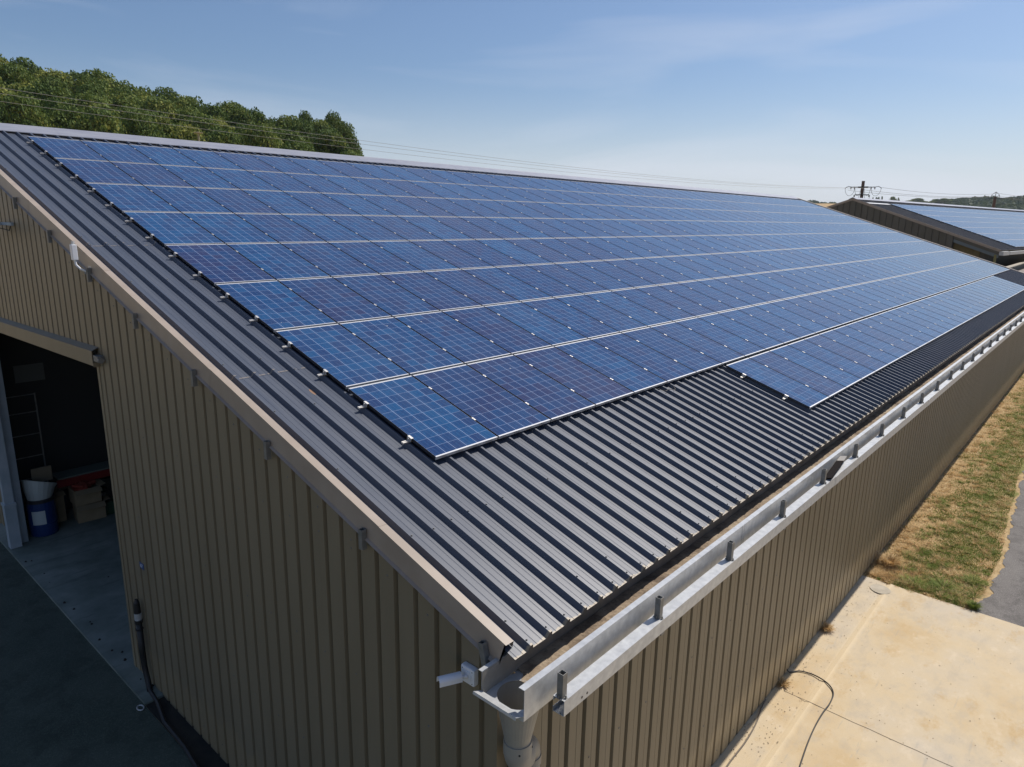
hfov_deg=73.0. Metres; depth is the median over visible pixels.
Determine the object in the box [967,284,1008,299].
solar panel
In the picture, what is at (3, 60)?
oak tree
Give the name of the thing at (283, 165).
solar panel
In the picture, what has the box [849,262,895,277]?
solar panel
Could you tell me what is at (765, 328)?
solar panel
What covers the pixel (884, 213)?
neighbour barn
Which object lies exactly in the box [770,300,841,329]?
solar panel
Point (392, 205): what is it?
solar panel
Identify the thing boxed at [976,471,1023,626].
path
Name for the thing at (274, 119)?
oak tree
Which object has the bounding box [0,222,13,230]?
flood light
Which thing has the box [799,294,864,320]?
solar panel
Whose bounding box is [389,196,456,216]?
solar panel
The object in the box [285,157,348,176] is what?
solar panel
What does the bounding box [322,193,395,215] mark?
solar panel
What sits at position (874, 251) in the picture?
solar panel
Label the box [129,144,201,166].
solar panel
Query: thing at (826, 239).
solar panel
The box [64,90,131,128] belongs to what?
oak tree
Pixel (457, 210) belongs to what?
solar panel
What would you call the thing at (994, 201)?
power pole
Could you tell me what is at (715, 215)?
solar panel
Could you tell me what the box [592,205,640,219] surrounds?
solar panel
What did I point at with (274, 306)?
solar panel
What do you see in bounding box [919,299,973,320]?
solar panel
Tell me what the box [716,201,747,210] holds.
solar panel
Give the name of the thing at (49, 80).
oak tree
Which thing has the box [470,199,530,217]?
solar panel
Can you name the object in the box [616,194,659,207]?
solar panel
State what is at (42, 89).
oak tree
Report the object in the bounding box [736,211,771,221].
solar panel
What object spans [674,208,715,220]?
solar panel
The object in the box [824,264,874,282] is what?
solar panel
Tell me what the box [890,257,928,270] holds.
solar panel
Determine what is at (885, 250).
solar panel
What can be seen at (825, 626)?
grass tuft
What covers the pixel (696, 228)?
solar panel
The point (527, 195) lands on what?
solar panel
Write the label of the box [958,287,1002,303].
solar panel
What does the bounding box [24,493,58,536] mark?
drum
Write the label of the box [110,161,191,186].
solar panel
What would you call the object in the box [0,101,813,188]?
power cable
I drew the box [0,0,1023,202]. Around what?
sky
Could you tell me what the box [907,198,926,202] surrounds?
oak tree
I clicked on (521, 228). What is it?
solar panel
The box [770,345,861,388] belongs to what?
solar panel
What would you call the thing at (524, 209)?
solar panel
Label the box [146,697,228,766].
soil strip
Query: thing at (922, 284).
solar panel
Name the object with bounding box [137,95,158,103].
oak tree
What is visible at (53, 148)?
solar panel
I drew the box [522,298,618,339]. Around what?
solar panel
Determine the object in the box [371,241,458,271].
solar panel
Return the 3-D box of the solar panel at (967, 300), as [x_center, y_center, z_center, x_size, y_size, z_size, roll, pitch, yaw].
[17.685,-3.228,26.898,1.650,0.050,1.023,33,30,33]
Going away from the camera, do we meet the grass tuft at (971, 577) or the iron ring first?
the iron ring
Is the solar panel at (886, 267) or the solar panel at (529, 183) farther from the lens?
the solar panel at (886, 267)
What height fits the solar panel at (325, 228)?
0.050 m
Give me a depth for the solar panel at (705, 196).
36.44 m
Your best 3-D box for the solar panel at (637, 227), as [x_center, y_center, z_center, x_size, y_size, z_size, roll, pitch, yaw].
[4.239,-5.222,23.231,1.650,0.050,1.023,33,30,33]
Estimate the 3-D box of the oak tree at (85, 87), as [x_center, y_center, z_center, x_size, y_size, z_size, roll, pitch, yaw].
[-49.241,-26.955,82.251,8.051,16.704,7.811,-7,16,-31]
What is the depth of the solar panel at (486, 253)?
15.55 m
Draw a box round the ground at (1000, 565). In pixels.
[0,203,1023,744]
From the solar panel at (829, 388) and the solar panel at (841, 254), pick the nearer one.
the solar panel at (829, 388)
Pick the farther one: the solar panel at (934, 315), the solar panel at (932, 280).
the solar panel at (932, 280)
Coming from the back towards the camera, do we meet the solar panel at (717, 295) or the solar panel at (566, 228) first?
the solar panel at (566, 228)
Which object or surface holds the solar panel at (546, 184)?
on the mounting rail
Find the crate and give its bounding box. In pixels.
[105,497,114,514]
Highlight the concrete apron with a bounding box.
[711,575,1023,766]
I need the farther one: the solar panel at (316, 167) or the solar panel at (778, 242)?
the solar panel at (778, 242)
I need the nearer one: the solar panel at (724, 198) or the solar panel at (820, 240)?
the solar panel at (820, 240)
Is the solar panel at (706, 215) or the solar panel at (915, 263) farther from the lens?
the solar panel at (915, 263)
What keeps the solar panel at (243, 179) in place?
attached to the mounting rail
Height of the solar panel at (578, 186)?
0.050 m
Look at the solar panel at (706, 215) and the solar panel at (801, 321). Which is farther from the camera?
the solar panel at (706, 215)
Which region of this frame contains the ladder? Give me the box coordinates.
[6,393,48,481]
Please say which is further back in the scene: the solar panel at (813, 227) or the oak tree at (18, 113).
the oak tree at (18, 113)
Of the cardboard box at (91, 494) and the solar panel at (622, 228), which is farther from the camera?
the solar panel at (622, 228)
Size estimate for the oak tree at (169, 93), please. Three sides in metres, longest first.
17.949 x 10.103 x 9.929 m
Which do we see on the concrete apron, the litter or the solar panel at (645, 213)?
the litter
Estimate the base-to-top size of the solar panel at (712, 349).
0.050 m
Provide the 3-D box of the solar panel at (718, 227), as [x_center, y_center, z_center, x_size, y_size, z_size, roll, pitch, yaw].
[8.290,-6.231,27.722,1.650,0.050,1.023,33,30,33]
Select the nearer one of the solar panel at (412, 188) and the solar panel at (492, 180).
the solar panel at (412, 188)
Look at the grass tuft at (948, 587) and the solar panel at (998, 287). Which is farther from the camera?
the solar panel at (998, 287)
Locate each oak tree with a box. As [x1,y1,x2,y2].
[0,54,9,74]
[0,62,41,86]
[0,77,5,90]
[0,87,17,122]
[0,91,55,127]
[3,82,41,109]
[9,56,45,76]
[24,81,75,112]
[25,95,70,123]
[31,67,74,90]
[33,76,71,99]
[43,100,90,129]
[64,69,80,86]
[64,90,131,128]
[67,74,116,98]
[71,106,126,133]
[74,81,109,106]
[75,68,123,90]
[105,91,144,112]
[109,80,146,96]
[111,87,145,107]
[113,103,143,127]
[122,108,166,137]
[137,85,161,100]
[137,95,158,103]
[140,95,184,132]
[144,110,178,134]
[153,86,179,102]
[164,122,208,141]
[170,94,203,112]
[175,106,207,127]
[175,113,221,141]
[197,102,234,130]
[206,126,243,144]
[211,115,240,139]
[214,121,237,141]
[216,100,246,119]
[225,104,254,134]
[232,122,250,144]
[240,121,283,148]
[250,106,266,125]
[263,116,277,123]
[265,118,282,126]
[266,124,289,137]
[274,114,316,134]
[275,128,312,146]
[276,138,315,151]
[288,118,317,149]
[298,110,312,122]
[309,128,361,155]
[311,120,337,134]
[323,110,343,141]
[337,121,363,155]
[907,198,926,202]
[928,199,941,203]
[936,198,952,203]
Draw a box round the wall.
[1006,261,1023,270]
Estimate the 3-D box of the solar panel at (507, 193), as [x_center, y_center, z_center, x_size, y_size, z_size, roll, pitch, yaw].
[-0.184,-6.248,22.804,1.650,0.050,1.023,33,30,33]
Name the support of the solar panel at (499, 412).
on the mounting rail
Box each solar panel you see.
[27,136,107,160]
[55,158,141,184]
[80,140,157,164]
[87,183,179,212]
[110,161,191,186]
[123,212,223,245]
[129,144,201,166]
[144,185,231,212]
[160,165,238,188]
[166,244,275,285]
[173,148,243,169]
[182,212,277,244]
[196,188,279,213]
[206,168,280,190]
[213,151,281,172]
[216,280,335,331]
[227,243,329,280]
[235,213,325,242]
[241,189,321,214]
[246,170,319,192]
[252,155,316,174]
[275,324,408,388]
[278,277,391,323]
[280,242,378,277]
[282,214,367,241]
[283,191,359,214]
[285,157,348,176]
[285,173,353,193]
[317,160,378,178]
[319,175,386,195]
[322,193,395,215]
[325,215,406,241]
[328,241,420,274]
[333,274,439,316]
[339,317,463,375]
[348,163,405,180]
[348,375,497,459]
[351,177,415,196]
[356,194,426,215]
[363,215,441,240]
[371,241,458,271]
[375,165,430,181]
[381,179,442,197]
[381,272,481,311]
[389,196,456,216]
[394,311,510,364]
[398,216,473,239]
[400,167,454,183]
[409,181,467,198]
[410,240,493,269]
[412,364,550,438]
[418,197,482,216]
[424,169,476,184]
[424,269,518,305]
[431,217,501,239]
[433,182,490,199]
[442,306,551,354]
[444,240,524,266]
[445,198,508,217]
[447,171,498,186]
[458,184,512,200]
[459,217,528,238]
[462,267,551,301]
[467,355,594,421]
[469,173,517,187]
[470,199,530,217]
[477,239,552,264]
[479,185,533,201]
[484,302,587,346]
[486,217,552,238]
[487,174,535,188]
[494,200,552,218]
[496,265,581,297]
[501,187,552,202]
[505,239,578,263]
[507,176,552,189]
[511,218,575,237]
[514,346,633,406]
[515,201,573,218]
[520,188,571,203]
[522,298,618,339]
[523,177,568,190]
[527,264,608,293]
[532,238,601,261]
[534,218,594,237]
[536,202,590,218]
[538,189,586,203]
[541,179,583,191]
[554,339,666,393]
[555,190,603,204]
[555,238,622,260]
[555,262,633,290]
[555,294,646,332]
[556,180,598,192]
[556,203,607,218]
[557,219,614,236]
[571,181,612,193]
[571,191,619,205]
[574,204,625,219]
[576,219,633,236]
[578,237,642,258]
[581,261,655,287]
[584,291,672,326]
[585,182,626,194]
[587,192,631,205]
[590,333,695,382]
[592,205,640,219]
[594,219,649,236]
[598,183,639,195]
[598,237,661,257]
[601,193,646,206]
[604,259,676,284]
[606,205,654,219]
[612,288,695,321]
[613,185,651,196]
[613,220,664,235]
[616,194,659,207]
[618,237,678,256]
[622,206,667,219]
[622,327,721,373]
[625,186,660,196]
[625,258,694,282]
[629,195,670,207]
[629,220,680,235]
[636,285,715,317]
[637,187,672,197]
[637,207,681,220]
[637,236,694,255]
[642,196,682,208]
[643,220,694,235]
[646,187,683,198]
[646,257,711,280]
[649,207,693,220]
[650,322,744,364]
[652,236,709,254]
[655,197,693,208]
[657,188,691,198]
[657,220,707,235]
[658,283,734,312]
[663,208,704,220]
[664,197,702,208]
[664,256,727,278]
[668,189,702,199]
[668,236,722,253]
[671,220,718,234]
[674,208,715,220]
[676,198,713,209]
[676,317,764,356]
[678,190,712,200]
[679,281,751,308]
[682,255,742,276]
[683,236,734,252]
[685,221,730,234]
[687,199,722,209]
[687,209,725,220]
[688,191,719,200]
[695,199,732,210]
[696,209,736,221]
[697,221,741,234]
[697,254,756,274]
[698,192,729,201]
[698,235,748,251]
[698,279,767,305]
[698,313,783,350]
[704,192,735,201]
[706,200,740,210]
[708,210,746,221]
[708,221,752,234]
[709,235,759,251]
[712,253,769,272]
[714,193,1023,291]
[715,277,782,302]
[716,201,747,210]
[717,210,755,221]
[719,221,762,234]
[719,309,799,344]
[721,235,769,250]
[723,201,757,211]
[725,210,763,221]
[726,252,781,271]
[726,358,828,408]
[729,221,770,234]
[732,275,795,299]
[733,202,764,211]
[734,235,780,249]
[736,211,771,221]
[737,306,814,338]
[738,252,792,269]
[739,202,770,211]
[741,222,779,233]
[744,211,778,221]
[745,235,789,249]
[746,273,807,296]
[749,351,846,397]
[750,222,788,233]
[752,251,803,268]
[754,212,785,221]
[755,303,829,333]
[756,235,799,248]
[758,222,796,233]
[759,272,819,294]
[761,212,794,222]
[763,250,812,267]
[766,234,807,248]
[767,222,804,233]
[768,212,801,222]
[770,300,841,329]
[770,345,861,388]
[773,234,816,247]
[773,250,822,266]
[773,270,830,291]
[774,222,812,233]
[782,222,819,233]
[783,234,823,247]
[783,269,840,289]
[784,297,853,324]
[785,249,831,264]
[788,339,875,379]
[789,222,823,233]
[791,234,831,246]
[793,249,839,263]
[795,268,849,287]
[799,223,830,232]
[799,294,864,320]
[800,234,838,246]
[801,248,847,262]
[804,334,887,372]
[805,223,837,232]
[807,267,858,285]
[808,234,845,245]
[810,292,874,317]
[811,248,854,262]
[815,265,866,283]
[816,234,850,245]
[818,247,862,261]
[820,330,898,364]
[823,233,857,244]
[823,290,883,314]
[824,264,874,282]
[827,233,864,244]
[827,247,868,260]
[833,263,881,280]
[833,325,909,358]
[834,233,868,244]
[834,246,874,259]
[834,288,891,310]
[841,246,881,258]
[841,263,889,279]
[843,286,900,308]
[846,322,918,353]
[849,245,887,257]
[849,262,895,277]
[853,284,907,305]
[854,245,891,257]
[857,261,901,276]
[857,318,927,347]
[861,245,897,256]
[861,282,914,302]
[865,260,907,275]
[867,244,903,256]
[869,281,921,300]
[869,315,935,342]
[872,244,906,255]
[872,259,913,273]
[878,258,918,272]
[878,279,927,298]
[878,312,942,338]
[883,258,924,271]
[884,278,933,296]
[887,309,949,334]
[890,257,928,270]
[892,277,939,294]
[895,256,933,269]
[895,306,955,330]
[898,275,944,292]
[900,256,937,268]
[904,274,949,290]
[904,303,962,327]
[906,255,941,267]
[911,273,954,288]
[911,301,967,323]
[917,272,958,287]
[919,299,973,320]
[922,271,963,285]
[925,297,977,317]
[927,270,967,284]
[931,295,982,314]
[932,269,970,283]
[937,268,974,282]
[937,293,986,312]
[941,267,978,280]
[943,291,991,309]
[948,290,995,307]
[952,288,998,304]
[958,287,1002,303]
[961,285,1005,301]
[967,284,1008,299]
[970,282,1011,297]
[974,281,1014,296]
[978,280,1017,294]
[982,279,1020,292]
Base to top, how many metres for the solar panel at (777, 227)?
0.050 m
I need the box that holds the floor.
[0,508,163,705]
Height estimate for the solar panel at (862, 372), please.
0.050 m
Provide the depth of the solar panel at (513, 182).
25.20 m
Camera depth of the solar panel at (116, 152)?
15.45 m
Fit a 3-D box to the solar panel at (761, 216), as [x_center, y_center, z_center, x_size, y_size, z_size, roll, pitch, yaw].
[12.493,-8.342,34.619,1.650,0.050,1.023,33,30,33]
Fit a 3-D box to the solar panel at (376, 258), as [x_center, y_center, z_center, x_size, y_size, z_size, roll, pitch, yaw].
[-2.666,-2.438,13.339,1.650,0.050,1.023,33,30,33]
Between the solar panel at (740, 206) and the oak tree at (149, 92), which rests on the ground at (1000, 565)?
the oak tree at (149, 92)
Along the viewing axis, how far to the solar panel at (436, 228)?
16.47 m
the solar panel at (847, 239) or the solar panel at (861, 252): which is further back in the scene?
the solar panel at (847, 239)
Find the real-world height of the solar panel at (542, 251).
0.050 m
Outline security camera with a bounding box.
[437,661,477,687]
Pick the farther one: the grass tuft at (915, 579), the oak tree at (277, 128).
the oak tree at (277, 128)
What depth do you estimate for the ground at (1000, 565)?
19.89 m
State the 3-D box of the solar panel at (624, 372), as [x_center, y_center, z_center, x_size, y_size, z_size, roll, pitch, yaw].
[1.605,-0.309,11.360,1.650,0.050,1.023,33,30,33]
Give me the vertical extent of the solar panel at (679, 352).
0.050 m
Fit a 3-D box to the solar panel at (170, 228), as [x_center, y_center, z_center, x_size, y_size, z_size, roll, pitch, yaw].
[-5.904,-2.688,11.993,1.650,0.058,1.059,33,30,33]
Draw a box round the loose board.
[826,456,846,478]
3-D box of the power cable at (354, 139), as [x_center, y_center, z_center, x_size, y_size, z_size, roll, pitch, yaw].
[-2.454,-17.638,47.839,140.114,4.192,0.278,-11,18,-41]
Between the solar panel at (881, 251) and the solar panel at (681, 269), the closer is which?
the solar panel at (681, 269)
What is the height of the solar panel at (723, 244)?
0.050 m
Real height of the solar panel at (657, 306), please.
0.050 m
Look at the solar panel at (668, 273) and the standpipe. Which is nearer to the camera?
the standpipe
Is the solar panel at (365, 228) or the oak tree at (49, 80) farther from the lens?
the oak tree at (49, 80)
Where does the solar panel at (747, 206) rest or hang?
on the mounting rail
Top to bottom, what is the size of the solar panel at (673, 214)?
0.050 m
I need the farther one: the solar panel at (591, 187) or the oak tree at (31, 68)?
the oak tree at (31, 68)
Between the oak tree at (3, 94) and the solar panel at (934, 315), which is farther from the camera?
the oak tree at (3, 94)
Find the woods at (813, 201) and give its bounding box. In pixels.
[808,200,836,203]
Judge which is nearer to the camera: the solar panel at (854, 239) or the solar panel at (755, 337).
the solar panel at (755, 337)
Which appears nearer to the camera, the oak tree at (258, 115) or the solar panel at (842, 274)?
the solar panel at (842, 274)
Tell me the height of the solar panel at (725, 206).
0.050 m
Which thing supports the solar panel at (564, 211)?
attached to the mounting rail
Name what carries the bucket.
on the drum
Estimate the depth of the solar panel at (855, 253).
31.14 m
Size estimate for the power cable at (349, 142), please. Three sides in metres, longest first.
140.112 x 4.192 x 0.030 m
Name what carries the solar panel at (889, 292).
on the mounting rail
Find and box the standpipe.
[133,599,152,691]
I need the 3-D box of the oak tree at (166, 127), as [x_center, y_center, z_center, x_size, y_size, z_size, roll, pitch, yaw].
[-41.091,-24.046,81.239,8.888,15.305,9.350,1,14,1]
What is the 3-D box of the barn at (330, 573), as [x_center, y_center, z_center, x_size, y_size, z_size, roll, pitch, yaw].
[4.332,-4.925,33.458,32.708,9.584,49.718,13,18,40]
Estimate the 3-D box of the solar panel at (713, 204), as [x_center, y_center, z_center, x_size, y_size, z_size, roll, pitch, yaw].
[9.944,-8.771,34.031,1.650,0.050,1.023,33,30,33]
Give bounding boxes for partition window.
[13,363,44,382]
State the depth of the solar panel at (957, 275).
33.05 m
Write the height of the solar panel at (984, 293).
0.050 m
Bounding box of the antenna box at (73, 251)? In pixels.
[69,241,92,279]
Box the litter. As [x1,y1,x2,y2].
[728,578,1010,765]
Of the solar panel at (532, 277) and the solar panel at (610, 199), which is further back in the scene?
the solar panel at (610, 199)
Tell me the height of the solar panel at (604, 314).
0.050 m
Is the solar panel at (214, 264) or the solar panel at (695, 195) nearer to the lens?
the solar panel at (214, 264)
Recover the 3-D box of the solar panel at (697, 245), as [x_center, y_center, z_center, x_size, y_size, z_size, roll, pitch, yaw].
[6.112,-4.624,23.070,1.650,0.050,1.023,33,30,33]
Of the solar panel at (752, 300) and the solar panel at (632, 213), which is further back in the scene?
the solar panel at (632, 213)
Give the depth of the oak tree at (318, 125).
101.58 m
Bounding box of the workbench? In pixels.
[52,461,112,499]
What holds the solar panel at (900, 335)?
on the mounting rail
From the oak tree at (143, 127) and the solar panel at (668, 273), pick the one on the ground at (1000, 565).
the oak tree at (143, 127)
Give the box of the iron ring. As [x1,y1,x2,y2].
[136,704,144,710]
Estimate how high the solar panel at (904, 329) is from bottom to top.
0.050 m
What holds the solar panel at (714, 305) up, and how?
on the mounting rail
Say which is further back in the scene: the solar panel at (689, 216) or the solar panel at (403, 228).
the solar panel at (689, 216)
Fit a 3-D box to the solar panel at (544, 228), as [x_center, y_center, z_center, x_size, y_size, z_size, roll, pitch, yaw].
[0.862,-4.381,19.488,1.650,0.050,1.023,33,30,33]
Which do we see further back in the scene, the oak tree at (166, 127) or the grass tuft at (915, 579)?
the oak tree at (166, 127)
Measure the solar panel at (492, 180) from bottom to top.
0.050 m
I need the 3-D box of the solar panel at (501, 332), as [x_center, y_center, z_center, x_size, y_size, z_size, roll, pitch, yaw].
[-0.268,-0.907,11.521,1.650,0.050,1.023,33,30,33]
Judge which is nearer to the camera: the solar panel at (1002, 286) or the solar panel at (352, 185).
the solar panel at (352, 185)
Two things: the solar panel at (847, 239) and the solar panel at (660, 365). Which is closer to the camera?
the solar panel at (660, 365)
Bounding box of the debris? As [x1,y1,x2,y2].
[25,560,153,686]
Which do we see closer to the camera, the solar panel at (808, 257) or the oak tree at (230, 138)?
the solar panel at (808, 257)
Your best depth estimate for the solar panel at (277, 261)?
11.80 m
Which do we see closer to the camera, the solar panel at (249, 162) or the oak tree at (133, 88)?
the solar panel at (249, 162)
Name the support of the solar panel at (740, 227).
on the mounting rail
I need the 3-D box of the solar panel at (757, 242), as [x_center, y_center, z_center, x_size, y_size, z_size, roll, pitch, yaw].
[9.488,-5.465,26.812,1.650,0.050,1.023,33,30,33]
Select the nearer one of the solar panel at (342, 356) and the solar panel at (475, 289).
the solar panel at (342, 356)
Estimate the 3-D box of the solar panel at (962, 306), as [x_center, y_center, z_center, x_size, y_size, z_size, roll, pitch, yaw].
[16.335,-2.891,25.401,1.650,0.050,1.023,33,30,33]
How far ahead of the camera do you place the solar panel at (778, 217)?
36.13 m
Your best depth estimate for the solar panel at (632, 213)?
25.63 m
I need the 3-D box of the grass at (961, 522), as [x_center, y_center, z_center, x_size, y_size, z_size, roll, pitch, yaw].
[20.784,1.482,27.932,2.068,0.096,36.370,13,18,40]
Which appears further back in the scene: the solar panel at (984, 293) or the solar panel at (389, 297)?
the solar panel at (984, 293)
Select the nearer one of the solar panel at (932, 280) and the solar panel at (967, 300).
the solar panel at (967, 300)
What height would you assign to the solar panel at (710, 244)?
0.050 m
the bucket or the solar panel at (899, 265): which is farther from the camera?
the solar panel at (899, 265)
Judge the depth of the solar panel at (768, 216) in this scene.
35.37 m
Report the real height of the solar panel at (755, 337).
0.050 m
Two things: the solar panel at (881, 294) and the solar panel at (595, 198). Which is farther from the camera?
the solar panel at (595, 198)
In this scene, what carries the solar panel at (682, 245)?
on the mounting rail
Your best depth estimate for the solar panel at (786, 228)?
32.94 m
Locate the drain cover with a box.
[870,584,890,593]
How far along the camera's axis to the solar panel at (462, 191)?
21.29 m
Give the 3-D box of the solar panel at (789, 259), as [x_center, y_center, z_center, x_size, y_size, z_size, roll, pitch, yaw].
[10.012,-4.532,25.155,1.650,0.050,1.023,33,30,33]
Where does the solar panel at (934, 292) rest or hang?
on the mounting rail
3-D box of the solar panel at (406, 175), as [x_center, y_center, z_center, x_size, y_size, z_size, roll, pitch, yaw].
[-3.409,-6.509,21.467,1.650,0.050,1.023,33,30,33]
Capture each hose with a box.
[148,689,198,766]
[726,699,765,766]
[787,669,833,766]
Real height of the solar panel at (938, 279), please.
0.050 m
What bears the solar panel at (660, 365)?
on the mounting rail
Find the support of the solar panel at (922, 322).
on the mounting rail
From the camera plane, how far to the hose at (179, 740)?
10.38 m
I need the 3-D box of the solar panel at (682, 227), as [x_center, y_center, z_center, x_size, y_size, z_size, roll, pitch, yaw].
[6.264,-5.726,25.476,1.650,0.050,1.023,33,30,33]
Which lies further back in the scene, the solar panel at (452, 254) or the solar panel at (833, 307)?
the solar panel at (833, 307)
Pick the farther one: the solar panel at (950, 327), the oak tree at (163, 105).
the oak tree at (163, 105)
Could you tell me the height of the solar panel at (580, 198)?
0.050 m
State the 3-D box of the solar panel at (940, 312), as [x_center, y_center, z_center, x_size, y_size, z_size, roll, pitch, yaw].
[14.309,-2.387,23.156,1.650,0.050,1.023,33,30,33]
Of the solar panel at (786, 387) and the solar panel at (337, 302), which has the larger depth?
the solar panel at (786, 387)
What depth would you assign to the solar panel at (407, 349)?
9.98 m
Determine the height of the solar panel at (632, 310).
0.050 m
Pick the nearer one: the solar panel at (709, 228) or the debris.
the debris
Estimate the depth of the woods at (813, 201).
791.68 m
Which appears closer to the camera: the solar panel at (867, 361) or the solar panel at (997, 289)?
the solar panel at (867, 361)
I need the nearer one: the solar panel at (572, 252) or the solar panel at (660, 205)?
the solar panel at (572, 252)
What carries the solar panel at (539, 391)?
on the mounting rail
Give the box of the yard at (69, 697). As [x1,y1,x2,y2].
[0,542,192,766]
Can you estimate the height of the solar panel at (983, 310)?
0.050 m
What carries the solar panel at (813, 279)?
on the mounting rail
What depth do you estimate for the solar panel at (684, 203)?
31.79 m
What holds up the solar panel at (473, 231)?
attached to the mounting rail
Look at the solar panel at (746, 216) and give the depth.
33.11 m
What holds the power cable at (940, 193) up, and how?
attached to the power pole at (994, 201)
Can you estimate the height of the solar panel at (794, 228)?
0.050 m
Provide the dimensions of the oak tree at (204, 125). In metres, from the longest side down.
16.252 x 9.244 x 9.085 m
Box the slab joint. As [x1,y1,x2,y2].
[785,691,951,766]
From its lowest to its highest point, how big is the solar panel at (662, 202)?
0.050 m
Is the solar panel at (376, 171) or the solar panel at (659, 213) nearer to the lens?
the solar panel at (376, 171)
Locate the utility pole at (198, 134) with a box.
[193,131,202,140]
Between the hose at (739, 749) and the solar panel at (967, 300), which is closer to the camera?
the hose at (739, 749)
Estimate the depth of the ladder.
16.73 m
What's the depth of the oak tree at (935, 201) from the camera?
662.94 m
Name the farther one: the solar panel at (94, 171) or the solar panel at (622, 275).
the solar panel at (622, 275)
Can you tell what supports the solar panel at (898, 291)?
on the mounting rail
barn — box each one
[0,123,1023,766]
[827,197,1023,266]
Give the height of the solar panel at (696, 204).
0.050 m
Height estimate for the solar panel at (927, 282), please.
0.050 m
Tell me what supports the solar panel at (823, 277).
on the mounting rail
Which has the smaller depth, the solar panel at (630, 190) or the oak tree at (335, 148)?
the solar panel at (630, 190)
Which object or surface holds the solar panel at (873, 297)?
on the mounting rail
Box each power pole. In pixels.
[845,181,881,197]
[986,192,1002,207]
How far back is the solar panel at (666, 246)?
21.54 m
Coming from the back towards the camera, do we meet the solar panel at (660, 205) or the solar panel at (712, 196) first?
the solar panel at (712, 196)
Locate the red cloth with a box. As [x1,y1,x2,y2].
[71,479,95,490]
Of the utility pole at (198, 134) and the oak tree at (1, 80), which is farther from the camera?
the oak tree at (1, 80)
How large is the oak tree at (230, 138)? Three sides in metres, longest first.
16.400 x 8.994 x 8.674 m
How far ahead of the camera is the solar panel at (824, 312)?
18.82 m
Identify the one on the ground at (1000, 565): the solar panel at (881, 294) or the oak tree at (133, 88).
the oak tree at (133, 88)
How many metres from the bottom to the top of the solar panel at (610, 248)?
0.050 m
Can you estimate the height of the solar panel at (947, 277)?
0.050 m
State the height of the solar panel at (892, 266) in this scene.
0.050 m
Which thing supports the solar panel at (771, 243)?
on the mounting rail
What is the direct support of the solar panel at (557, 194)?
on the mounting rail
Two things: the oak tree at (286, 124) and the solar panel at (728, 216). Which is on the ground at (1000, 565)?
the oak tree at (286, 124)
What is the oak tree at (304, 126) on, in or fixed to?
on the ground at (1000, 565)
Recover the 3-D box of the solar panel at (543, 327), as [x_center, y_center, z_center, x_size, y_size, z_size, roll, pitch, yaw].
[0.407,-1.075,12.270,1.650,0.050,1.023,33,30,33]
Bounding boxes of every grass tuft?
[777,677,791,687]
[820,621,837,631]
[876,551,906,567]
[898,571,929,587]
[925,576,961,593]
[959,571,986,585]
[963,599,982,609]
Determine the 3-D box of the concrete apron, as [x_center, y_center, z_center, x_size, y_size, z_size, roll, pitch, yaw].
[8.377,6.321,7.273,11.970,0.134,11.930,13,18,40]
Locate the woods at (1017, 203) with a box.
[943,195,1023,209]
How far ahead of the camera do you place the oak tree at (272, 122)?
100.54 m
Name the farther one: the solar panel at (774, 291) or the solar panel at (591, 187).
the solar panel at (591, 187)
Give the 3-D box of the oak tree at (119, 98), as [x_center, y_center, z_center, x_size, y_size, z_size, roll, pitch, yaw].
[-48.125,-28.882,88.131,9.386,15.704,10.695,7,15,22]
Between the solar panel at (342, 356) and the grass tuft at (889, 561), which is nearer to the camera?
the solar panel at (342, 356)
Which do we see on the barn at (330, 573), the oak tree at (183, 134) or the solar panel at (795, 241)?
the solar panel at (795, 241)
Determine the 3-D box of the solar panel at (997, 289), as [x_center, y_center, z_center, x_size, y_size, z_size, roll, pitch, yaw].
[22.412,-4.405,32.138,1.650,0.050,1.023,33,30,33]
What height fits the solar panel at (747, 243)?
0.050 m
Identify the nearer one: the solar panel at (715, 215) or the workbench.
the workbench
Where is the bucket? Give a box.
[21,465,56,500]
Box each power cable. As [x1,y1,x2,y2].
[0,93,822,187]
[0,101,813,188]
[3,88,838,187]
[849,190,991,197]
[881,187,999,194]
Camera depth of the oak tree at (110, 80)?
96.71 m
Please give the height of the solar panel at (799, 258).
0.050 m
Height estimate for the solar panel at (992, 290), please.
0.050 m
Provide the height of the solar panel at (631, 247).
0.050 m
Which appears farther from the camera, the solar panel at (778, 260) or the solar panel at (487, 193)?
the solar panel at (778, 260)
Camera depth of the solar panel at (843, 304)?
20.32 m
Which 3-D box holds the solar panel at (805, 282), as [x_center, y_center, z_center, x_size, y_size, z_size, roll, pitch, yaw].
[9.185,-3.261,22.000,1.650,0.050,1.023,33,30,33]
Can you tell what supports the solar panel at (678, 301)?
on the mounting rail
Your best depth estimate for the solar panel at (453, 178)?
22.95 m
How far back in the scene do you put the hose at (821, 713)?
11.15 m
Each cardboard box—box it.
[53,486,67,522]
[68,479,104,506]
[72,494,109,523]
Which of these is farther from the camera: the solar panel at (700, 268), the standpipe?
the solar panel at (700, 268)
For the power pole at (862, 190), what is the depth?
95.15 m
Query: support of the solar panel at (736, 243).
on the mounting rail
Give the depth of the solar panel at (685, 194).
34.92 m
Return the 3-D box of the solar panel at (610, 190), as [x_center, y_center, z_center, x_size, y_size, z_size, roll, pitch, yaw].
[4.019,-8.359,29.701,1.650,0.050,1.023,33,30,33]

